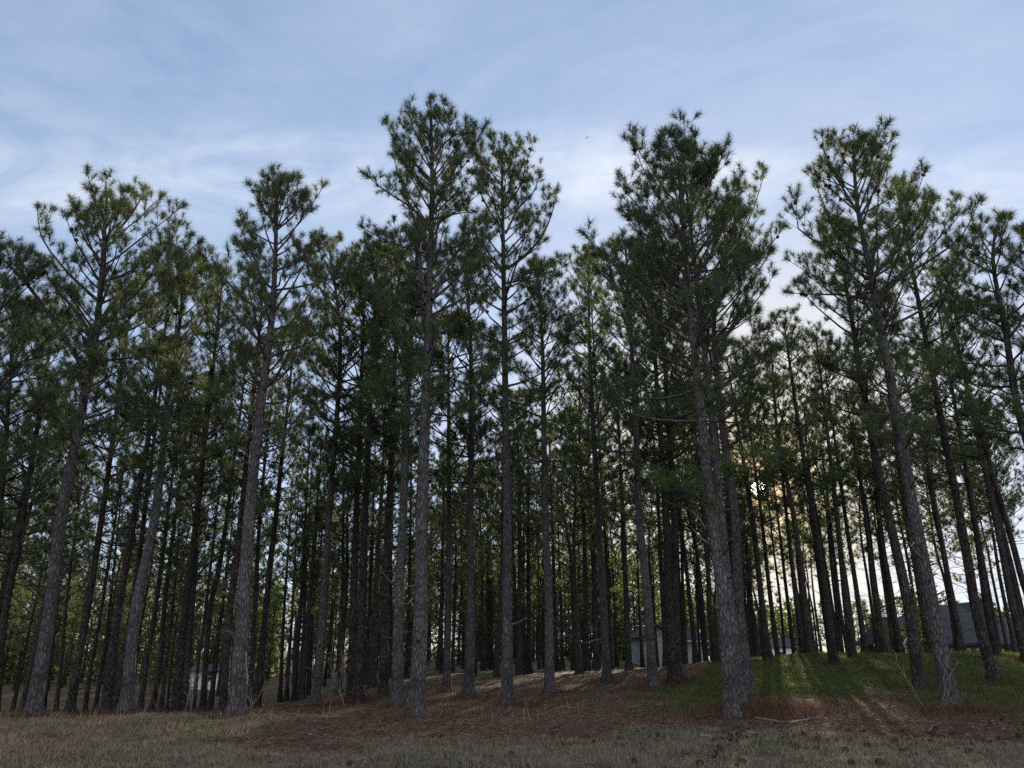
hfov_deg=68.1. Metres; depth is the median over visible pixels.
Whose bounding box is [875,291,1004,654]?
pine tree
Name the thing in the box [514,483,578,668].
pine tree
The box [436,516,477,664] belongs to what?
pine tree
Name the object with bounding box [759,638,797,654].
white house
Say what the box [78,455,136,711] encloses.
pine tree
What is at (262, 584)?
pine tree
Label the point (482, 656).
pine tree
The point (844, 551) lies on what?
pine tree
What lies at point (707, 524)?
pine tree
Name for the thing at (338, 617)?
pine tree
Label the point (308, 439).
pine tree
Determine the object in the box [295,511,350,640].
pine tree
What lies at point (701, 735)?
fallen branch
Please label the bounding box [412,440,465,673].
pine tree
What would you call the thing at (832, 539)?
pine tree
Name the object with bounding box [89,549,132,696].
pine tree
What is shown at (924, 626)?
pine tree
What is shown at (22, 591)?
pine tree
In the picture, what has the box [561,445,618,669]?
pine tree
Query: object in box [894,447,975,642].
pine tree
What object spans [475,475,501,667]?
pine tree
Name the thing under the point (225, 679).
pine tree
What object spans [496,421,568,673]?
pine tree
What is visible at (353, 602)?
pine tree
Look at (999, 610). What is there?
pine tree
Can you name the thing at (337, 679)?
bare sapling
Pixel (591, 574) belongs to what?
pine tree
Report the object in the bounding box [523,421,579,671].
pine tree
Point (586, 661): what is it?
pine tree
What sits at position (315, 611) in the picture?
pine tree
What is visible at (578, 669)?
pine tree
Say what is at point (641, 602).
pine tree
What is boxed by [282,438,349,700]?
pine tree
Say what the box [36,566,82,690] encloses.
pine tree
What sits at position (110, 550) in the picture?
pine tree
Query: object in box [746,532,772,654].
pine tree
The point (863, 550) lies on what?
pine tree
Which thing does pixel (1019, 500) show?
pine tree
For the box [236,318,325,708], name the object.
pine tree
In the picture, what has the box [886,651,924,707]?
bare sapling
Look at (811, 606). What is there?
pine tree
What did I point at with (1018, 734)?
fallen pine cone
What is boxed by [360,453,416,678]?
pine tree
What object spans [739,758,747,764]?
fallen pine cone
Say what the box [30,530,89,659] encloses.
pine tree
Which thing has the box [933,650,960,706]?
bare sapling
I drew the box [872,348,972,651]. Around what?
pine tree
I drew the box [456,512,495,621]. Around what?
pine tree
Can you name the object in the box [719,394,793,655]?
pine tree
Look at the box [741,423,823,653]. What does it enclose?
pine tree
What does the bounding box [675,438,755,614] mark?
pine tree
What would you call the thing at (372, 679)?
pine tree
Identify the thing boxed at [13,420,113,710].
pine tree
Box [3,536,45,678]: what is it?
pine tree
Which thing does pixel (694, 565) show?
pine tree
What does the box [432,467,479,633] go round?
pine tree
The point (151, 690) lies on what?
bare shrub
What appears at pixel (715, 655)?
pine tree
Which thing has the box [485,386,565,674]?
pine tree
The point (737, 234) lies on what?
pine tree
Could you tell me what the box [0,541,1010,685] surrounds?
distant pine wood
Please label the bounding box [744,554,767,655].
pine tree
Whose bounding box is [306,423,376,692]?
pine tree
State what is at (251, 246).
pine tree
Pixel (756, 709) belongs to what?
red brown grass
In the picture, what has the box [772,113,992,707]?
pine tree
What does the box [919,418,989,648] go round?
pine tree
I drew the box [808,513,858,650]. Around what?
pine tree
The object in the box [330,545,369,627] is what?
pine tree
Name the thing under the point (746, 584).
pine tree
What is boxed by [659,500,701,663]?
pine tree
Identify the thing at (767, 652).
pine tree
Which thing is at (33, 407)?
pine tree
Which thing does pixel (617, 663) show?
pine tree
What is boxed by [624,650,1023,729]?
green grass
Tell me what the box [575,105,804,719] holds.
pine tree
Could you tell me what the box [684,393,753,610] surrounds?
pine tree
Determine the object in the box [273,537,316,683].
pine tree
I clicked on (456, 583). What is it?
pine tree
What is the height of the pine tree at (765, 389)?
16.274 m
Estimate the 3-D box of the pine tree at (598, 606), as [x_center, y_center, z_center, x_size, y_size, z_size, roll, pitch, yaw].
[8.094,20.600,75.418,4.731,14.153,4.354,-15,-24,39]
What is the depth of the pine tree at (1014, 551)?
32.07 m
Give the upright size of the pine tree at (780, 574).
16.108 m
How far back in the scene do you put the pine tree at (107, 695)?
28.07 m
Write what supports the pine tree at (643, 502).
on the ground at (270, 691)
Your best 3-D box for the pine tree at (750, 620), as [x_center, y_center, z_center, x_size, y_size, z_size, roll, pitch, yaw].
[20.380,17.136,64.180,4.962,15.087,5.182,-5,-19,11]
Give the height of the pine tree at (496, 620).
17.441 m
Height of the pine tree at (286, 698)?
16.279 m
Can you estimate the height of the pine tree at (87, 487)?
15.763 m
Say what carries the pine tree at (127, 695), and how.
on the ground at (270, 691)
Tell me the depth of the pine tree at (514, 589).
51.45 m
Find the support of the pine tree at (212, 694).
on the ground at (270, 691)
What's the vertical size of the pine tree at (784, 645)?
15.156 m
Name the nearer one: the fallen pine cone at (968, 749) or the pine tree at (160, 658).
the fallen pine cone at (968, 749)
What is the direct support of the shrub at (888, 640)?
on the ground at (270, 691)
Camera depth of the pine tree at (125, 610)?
81.63 m
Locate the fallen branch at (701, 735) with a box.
[700,734,725,737]
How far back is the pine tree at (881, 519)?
49.80 m
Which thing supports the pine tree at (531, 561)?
on the ground at (270, 691)
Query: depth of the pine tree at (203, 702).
35.11 m
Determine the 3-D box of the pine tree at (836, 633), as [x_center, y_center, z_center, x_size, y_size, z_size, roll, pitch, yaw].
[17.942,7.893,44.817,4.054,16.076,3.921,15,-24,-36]
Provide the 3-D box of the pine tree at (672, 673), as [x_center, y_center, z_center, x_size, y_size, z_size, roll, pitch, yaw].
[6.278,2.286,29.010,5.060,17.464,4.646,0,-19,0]
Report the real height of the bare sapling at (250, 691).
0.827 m
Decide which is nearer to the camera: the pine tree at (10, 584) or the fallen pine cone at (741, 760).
the fallen pine cone at (741, 760)
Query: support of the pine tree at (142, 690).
on the ground at (270, 691)
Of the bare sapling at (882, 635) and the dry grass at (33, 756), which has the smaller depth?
the dry grass at (33, 756)
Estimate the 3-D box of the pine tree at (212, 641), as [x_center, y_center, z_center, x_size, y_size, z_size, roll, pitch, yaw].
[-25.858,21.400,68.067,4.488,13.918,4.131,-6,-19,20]
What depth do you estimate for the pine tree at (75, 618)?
59.74 m
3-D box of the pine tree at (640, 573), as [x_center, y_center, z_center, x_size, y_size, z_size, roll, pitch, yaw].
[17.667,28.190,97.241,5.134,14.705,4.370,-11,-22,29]
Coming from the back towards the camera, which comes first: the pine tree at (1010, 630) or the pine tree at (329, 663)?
the pine tree at (329, 663)
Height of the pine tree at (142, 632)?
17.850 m
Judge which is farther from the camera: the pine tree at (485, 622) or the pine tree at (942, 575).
the pine tree at (485, 622)
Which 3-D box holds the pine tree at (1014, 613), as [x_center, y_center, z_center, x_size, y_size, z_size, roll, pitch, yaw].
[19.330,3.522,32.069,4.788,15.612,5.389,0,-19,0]
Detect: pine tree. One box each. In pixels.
[0,160,206,716]
[0,239,104,492]
[0,292,80,711]
[0,292,85,608]
[0,394,31,456]
[0,395,92,617]
[0,395,94,652]
[0,469,36,582]
[0,491,23,615]
[0,499,84,712]
[0,501,44,625]
[0,519,33,647]
[0,534,21,586]
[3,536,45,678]
[7,556,48,690]
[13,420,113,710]
[19,477,107,680]
[22,575,59,662]
[24,364,126,709]
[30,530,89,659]
[33,566,81,668]
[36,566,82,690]
[37,448,113,712]
[40,279,186,714]
[56,559,98,687]
[60,535,108,688]
[63,416,150,710]
[67,513,140,708]
[71,262,221,712]
[75,236,233,714]
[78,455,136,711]
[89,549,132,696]
[90,325,221,709]
[99,551,132,675]
[106,568,144,695]
[107,554,155,687]
[110,401,217,712]
[113,548,161,682]
[115,383,206,710]
[115,512,169,682]
[118,368,245,711]
[121,539,162,659]
[125,256,248,712]
[144,551,188,689]
[147,476,214,711]
[158,443,237,688]
[160,507,203,712]
[166,548,214,693]
[169,507,220,676]
[180,429,242,712]
[192,160,383,716]
[196,279,309,711]
[197,472,269,710]
[198,340,282,711]
[201,371,304,706]
[202,548,253,703]
[204,530,254,696]
[216,539,274,657]
[218,489,286,652]
[219,556,264,689]
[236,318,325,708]
[246,495,293,694]
[249,517,294,655]
[260,480,324,701]
[265,467,318,702]
[273,424,338,701]
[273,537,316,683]
[276,448,349,699]
[279,229,413,704]
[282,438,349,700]
[285,262,415,700]
[286,230,401,705]
[289,470,349,690]
[294,491,340,695]
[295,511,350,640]
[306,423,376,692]
[306,569,336,677]
[307,437,386,690]
[314,520,359,686]
[316,504,369,678]
[326,562,349,672]
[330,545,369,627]
[334,381,437,688]
[335,543,373,673]
[338,213,463,707]
[342,239,440,698]
[347,409,400,684]
[347,519,392,632]
[348,470,395,675]
[355,90,520,718]
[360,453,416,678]
[366,519,396,671]
[373,417,440,677]
[380,539,407,664]
[392,447,445,673]
[393,502,428,665]
[396,303,518,692]
[403,548,432,630]
[405,511,445,626]
[411,452,462,669]
[411,508,444,628]
[411,523,440,664]
[411,555,438,630]
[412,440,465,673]
[419,247,526,698]
[428,430,511,676]
[428,464,482,672]
[428,496,460,665]
[429,530,459,638]
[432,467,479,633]
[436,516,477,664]
[444,498,492,668]
[450,126,571,706]
[451,441,493,670]
[452,456,499,670]
[452,557,476,637]
[453,506,485,647]
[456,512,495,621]
[462,474,513,669]
[465,538,485,661]
[474,410,540,677]
[475,443,536,672]
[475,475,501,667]
[476,485,514,653]
[476,563,495,655]
[484,534,516,636]
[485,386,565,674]
[485,522,515,662]
[488,252,594,694]
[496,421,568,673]
[499,479,564,670]
[499,512,536,663]
[512,508,536,660]
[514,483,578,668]
[514,500,566,667]
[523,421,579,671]
[525,521,551,661]
[526,449,577,669]
[529,407,613,673]
[530,512,558,664]
[531,406,608,670]
[534,489,576,627]
[538,351,611,670]
[549,239,639,682]
[554,506,582,661]
[557,377,633,670]
[559,480,597,657]
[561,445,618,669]
[564,226,693,687]
[564,524,591,658]
[566,491,617,645]
[569,524,612,664]
[570,471,614,663]
[573,240,636,669]
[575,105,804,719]
[580,350,652,670]
[586,453,638,667]
[587,498,633,666]
[603,256,732,680]
[607,484,654,603]
[608,489,645,599]
[611,421,697,665]
[613,242,723,686]
[614,456,663,634]
[616,385,698,663]
[616,481,658,667]
[617,140,806,708]
[626,520,663,666]
[629,487,668,636]
[630,554,656,603]
[631,550,657,595]
[642,390,712,662]
[645,159,794,695]
[646,524,689,599]
[650,500,684,634]
[651,442,709,663]
[652,373,735,661]
[656,423,712,661]
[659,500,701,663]
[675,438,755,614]
[679,500,715,657]
[679,503,713,633]
[679,511,711,661]
[682,444,749,617]
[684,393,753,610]
[687,543,720,655]
[692,525,720,658]
[693,469,756,612]
[696,536,715,588]
[701,349,780,660]
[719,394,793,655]
[724,339,827,653]
[725,484,761,657]
[725,516,768,594]
[731,477,774,657]
[739,505,773,656]
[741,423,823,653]
[741,537,755,615]
[742,369,827,653]
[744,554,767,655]
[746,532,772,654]
[748,470,800,654]
[749,301,859,664]
[758,446,826,630]
[767,326,879,657]
[769,520,805,636]
[769,535,790,588]
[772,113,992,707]
[774,423,857,651]
[779,464,844,647]
[779,558,811,598]
[781,213,929,689]
[781,394,851,651]
[781,524,824,642]
[782,392,854,651]
[783,516,818,651]
[785,532,822,651]
[786,348,882,652]
[792,540,815,641]
[799,517,845,564]
[800,517,836,628]
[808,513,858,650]
[808,538,844,577]
[810,368,923,652]
[821,382,915,652]
[823,530,856,582]
[825,533,860,628]
[833,466,888,652]
[835,440,897,642]
[841,404,914,630]
[846,314,939,652]
[850,449,906,652]
[860,436,934,649]
[868,171,1003,683]
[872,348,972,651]
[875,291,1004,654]
[878,422,944,619]
[886,439,978,650]
[892,295,1023,660]
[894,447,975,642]
[905,407,971,591]
[907,252,1023,594]
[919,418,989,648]
[922,477,1000,632]
[924,204,1023,640]
[933,446,1014,651]
[945,475,1009,651]
[947,400,1023,601]
[950,396,1023,632]
[954,534,993,578]
[959,439,1023,652]
[962,218,1023,399]
[973,441,1023,617]
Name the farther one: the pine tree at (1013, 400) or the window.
the window
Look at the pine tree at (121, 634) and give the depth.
74.76 m
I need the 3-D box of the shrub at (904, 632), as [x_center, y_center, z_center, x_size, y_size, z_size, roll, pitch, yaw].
[23.180,14.296,43.671,1.656,3.348,1.741,0,-19,0]
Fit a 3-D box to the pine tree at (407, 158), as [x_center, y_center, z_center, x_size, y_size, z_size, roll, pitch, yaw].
[-2.276,-0.185,22.122,5.178,18.222,5.397,0,-19,0]
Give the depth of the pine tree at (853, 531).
48.43 m
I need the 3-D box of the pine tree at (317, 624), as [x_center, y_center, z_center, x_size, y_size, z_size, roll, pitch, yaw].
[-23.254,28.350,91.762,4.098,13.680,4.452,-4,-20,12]
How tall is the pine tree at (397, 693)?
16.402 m
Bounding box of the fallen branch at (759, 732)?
[747,730,771,736]
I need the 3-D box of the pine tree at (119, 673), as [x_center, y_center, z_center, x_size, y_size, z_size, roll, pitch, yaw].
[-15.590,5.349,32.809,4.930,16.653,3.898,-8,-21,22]
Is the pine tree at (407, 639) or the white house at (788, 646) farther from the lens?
the white house at (788, 646)
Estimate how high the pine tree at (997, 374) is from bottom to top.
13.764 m
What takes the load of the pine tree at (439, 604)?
on the ground at (270, 691)
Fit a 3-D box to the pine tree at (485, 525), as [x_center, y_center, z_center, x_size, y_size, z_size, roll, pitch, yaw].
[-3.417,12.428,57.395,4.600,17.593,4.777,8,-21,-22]
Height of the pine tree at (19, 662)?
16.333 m
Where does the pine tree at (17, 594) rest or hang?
on the ground at (270, 691)
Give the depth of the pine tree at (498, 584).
81.32 m
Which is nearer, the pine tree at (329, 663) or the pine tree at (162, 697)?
the pine tree at (162, 697)
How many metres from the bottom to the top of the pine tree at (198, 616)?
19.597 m
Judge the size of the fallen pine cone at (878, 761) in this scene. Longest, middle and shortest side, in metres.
0.126 x 0.125 x 0.116 m
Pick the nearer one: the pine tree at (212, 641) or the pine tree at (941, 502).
the pine tree at (941, 502)
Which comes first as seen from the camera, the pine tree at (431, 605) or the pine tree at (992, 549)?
the pine tree at (992, 549)
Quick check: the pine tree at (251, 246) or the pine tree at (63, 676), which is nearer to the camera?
the pine tree at (251, 246)
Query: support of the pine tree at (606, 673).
on the ground at (270, 691)
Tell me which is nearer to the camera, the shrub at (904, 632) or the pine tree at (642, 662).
the shrub at (904, 632)
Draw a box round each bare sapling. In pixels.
[246,685,264,710]
[321,650,347,705]
[865,608,895,655]
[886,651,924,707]
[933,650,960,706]
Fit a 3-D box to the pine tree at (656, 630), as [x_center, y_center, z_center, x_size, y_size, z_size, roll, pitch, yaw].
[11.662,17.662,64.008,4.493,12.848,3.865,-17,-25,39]
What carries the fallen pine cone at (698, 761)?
on the ground at (270, 691)
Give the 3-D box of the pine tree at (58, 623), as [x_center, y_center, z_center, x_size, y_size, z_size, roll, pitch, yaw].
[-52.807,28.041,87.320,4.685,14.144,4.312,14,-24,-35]
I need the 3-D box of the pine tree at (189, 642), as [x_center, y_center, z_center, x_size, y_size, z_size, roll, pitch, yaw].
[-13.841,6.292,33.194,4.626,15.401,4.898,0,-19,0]
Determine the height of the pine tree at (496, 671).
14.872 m
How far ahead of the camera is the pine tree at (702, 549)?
53.69 m
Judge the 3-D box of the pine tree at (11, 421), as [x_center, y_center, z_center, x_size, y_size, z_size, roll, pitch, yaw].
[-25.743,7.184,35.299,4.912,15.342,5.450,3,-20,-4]
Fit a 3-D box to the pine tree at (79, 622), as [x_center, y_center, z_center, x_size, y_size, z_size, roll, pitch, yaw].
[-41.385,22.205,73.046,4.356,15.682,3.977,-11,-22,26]
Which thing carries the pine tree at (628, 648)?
on the ground at (270, 691)
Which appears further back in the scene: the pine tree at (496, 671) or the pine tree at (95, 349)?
the pine tree at (496, 671)
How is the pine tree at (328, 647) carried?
on the ground at (270, 691)
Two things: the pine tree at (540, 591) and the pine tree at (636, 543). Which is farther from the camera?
the pine tree at (540, 591)
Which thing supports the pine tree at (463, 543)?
on the ground at (270, 691)
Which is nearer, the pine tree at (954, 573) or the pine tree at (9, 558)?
the pine tree at (9, 558)
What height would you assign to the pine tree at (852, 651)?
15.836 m
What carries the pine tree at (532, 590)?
on the ground at (270, 691)
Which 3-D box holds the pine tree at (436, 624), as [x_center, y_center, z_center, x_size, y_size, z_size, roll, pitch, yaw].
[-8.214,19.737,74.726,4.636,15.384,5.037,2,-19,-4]
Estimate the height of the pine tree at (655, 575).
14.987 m
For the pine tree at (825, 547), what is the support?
on the ground at (270, 691)
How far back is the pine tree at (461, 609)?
63.04 m
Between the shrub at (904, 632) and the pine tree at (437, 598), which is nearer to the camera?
the shrub at (904, 632)
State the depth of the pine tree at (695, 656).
44.79 m
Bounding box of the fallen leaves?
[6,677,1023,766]
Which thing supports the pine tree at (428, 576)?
on the ground at (270, 691)
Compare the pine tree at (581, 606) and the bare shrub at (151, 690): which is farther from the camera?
the pine tree at (581, 606)
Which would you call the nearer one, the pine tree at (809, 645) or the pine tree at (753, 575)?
the pine tree at (809, 645)
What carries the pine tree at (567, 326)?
on the ground at (270, 691)
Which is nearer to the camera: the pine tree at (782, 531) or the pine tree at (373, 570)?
the pine tree at (782, 531)
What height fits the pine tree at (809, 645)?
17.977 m
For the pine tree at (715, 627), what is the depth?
74.20 m
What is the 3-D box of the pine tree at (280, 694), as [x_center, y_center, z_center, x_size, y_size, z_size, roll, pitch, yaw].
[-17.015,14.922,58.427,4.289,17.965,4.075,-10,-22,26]
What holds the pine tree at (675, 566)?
on the ground at (270, 691)
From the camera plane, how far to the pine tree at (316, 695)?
28.35 m
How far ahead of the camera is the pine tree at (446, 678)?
30.12 m
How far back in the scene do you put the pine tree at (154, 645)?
72.82 m
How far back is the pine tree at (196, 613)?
82.86 m
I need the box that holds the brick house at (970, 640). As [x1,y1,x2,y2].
[855,601,1018,652]
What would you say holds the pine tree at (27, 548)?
on the ground at (270, 691)
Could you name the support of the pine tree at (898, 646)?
on the ground at (270, 691)
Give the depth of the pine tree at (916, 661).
24.84 m
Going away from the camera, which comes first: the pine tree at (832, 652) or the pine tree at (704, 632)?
the pine tree at (832, 652)
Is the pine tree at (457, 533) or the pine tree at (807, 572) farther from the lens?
the pine tree at (807, 572)
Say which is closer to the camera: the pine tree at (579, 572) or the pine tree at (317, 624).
the pine tree at (579, 572)
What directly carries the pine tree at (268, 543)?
on the ground at (270, 691)
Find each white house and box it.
[190,664,248,689]
[290,651,315,673]
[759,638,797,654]
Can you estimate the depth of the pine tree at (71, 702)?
28.95 m
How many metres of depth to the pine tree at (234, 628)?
71.85 m
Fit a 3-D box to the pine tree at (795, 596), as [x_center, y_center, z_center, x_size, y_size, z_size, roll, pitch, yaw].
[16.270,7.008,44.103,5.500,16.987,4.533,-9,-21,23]
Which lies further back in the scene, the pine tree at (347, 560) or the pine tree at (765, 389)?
the pine tree at (347, 560)
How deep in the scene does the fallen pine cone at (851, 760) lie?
10.82 m
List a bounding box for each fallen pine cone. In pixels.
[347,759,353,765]
[695,759,703,766]
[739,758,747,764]
[847,757,854,764]
[875,757,882,765]
[964,748,971,753]
[1015,732,1021,737]
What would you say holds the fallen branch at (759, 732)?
on the ground at (270, 691)
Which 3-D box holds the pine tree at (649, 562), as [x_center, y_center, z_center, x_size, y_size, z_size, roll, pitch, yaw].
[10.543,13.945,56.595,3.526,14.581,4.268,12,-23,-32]
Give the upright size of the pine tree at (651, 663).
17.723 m
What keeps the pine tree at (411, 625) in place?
on the ground at (270, 691)
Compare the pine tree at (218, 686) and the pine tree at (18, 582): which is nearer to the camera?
the pine tree at (18, 582)
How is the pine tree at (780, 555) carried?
on the ground at (270, 691)
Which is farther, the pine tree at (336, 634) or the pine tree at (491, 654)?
the pine tree at (336, 634)
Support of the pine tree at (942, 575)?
on the ground at (270, 691)
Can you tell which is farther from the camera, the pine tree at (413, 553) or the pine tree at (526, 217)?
the pine tree at (413, 553)
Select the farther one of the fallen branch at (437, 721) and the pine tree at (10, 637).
the pine tree at (10, 637)
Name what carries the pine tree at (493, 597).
on the ground at (270, 691)
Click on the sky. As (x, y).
(189, 98)
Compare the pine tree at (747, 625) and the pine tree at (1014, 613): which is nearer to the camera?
the pine tree at (1014, 613)
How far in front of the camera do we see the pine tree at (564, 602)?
78.41 m
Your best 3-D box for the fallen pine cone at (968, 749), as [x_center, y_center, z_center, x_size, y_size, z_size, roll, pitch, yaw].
[6.986,5.630,11.620,0.107,0.106,0.098,-16,-19,38]
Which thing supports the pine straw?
on the ground at (270, 691)
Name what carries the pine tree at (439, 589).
on the ground at (270, 691)
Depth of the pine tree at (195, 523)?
28.33 m
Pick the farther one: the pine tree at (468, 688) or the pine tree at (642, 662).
the pine tree at (642, 662)
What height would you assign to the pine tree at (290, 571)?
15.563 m
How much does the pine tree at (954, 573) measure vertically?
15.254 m
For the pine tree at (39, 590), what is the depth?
51.01 m
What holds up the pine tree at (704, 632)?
on the ground at (270, 691)
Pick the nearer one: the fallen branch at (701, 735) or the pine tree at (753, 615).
the fallen branch at (701, 735)
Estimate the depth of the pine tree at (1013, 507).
50.08 m
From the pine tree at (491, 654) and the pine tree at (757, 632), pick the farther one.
the pine tree at (757, 632)
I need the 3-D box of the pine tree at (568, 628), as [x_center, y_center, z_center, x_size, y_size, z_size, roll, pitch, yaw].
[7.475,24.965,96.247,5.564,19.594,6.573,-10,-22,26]
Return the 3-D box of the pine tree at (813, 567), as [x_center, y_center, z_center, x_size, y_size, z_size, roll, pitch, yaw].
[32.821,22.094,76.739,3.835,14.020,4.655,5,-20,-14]
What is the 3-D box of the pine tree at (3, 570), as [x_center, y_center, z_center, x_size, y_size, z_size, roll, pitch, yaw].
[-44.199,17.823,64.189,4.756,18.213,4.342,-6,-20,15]
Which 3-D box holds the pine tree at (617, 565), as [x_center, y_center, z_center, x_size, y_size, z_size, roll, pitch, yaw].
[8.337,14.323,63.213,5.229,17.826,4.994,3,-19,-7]
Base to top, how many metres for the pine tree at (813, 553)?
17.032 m
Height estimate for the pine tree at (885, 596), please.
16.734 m
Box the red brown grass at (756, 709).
[0,654,1023,727]
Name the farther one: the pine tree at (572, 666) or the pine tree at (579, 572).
the pine tree at (579, 572)
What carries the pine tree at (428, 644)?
on the ground at (270, 691)
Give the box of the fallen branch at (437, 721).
[428,719,446,723]
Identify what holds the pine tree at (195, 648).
on the ground at (270, 691)
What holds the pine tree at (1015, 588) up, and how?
on the ground at (270, 691)
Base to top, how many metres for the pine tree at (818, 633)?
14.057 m
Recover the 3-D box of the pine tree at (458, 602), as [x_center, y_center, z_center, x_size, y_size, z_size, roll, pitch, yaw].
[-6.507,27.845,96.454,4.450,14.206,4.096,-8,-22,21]
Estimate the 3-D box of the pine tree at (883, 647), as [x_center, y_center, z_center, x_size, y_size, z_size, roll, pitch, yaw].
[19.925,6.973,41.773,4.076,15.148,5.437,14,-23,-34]
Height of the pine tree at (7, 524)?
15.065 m
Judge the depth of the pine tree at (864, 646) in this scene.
41.90 m
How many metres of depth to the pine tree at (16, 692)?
53.56 m
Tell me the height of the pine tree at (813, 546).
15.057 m
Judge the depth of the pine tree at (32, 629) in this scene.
96.33 m
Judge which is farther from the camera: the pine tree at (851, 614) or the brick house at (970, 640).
the pine tree at (851, 614)
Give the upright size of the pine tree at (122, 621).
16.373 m
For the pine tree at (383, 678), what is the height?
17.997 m
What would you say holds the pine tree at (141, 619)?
on the ground at (270, 691)
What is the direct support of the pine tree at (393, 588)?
on the ground at (270, 691)
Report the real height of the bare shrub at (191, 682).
1.534 m
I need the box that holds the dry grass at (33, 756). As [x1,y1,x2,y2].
[0,679,1023,767]
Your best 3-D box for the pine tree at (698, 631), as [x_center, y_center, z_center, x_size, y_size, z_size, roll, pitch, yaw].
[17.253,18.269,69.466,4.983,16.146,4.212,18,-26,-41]
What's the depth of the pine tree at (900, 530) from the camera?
50.10 m
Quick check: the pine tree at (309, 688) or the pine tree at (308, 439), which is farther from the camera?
the pine tree at (309, 688)
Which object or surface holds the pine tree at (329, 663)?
on the ground at (270, 691)
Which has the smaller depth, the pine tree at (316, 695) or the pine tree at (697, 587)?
the pine tree at (316, 695)
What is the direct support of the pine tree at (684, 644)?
on the ground at (270, 691)
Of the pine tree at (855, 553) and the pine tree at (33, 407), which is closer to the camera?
the pine tree at (33, 407)
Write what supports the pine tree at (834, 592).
on the ground at (270, 691)
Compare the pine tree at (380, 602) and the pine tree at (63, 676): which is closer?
the pine tree at (380, 602)
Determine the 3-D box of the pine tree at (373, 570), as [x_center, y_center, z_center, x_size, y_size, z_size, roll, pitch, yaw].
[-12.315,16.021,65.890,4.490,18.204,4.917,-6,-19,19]
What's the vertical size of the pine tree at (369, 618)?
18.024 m
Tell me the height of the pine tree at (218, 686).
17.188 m
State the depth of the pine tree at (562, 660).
57.93 m
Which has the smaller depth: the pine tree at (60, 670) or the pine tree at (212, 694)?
the pine tree at (60, 670)
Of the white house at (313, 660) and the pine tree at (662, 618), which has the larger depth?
the white house at (313, 660)
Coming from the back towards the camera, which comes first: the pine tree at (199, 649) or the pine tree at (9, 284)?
the pine tree at (199, 649)
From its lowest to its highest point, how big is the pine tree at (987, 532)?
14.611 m
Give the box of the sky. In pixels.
[0,0,1023,651]
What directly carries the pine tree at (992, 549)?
on the ground at (270, 691)
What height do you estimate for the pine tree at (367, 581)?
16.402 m
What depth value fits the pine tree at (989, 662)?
25.94 m
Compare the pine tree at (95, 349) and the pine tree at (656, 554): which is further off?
the pine tree at (656, 554)
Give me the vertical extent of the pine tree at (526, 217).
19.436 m
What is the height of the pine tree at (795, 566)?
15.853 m
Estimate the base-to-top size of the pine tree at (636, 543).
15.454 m
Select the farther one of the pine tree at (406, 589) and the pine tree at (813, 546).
the pine tree at (406, 589)
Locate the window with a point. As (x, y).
(209, 673)
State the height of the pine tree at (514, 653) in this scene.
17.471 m
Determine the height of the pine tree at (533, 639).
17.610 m
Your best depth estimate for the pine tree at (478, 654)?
91.80 m
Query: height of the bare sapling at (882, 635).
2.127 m
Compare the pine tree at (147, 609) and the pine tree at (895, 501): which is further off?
the pine tree at (147, 609)
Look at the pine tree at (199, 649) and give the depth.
46.61 m
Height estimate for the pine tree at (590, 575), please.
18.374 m
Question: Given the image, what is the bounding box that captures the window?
[208,672,211,681]
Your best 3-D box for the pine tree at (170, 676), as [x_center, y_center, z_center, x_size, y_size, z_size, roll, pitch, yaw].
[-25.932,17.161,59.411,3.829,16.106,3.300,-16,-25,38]
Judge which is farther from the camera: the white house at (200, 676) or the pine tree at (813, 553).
the white house at (200, 676)
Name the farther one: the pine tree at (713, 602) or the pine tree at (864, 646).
the pine tree at (713, 602)
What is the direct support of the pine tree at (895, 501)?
on the ground at (270, 691)
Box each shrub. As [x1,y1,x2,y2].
[139,619,231,712]
[179,662,201,711]
[873,625,891,652]
[901,608,923,652]
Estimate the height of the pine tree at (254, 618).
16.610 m
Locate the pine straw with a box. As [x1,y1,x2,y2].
[3,652,1023,767]
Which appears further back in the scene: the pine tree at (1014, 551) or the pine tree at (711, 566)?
the pine tree at (711, 566)
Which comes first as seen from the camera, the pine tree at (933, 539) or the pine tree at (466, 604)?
the pine tree at (933, 539)
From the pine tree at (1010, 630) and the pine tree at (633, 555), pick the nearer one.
the pine tree at (1010, 630)
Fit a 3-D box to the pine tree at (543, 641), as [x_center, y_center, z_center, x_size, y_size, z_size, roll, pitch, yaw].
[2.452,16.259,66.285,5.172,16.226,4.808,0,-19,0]
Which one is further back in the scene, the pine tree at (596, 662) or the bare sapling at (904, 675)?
the pine tree at (596, 662)
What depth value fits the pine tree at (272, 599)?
78.60 m
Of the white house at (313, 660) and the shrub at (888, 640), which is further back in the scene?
the white house at (313, 660)
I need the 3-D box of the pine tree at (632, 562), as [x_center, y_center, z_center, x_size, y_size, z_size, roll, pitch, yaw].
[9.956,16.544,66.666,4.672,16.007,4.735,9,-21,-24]
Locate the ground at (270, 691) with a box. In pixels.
[0,650,1023,767]
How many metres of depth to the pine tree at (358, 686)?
27.43 m
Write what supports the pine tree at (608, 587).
on the ground at (270, 691)
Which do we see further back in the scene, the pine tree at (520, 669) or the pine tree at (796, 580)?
the pine tree at (796, 580)

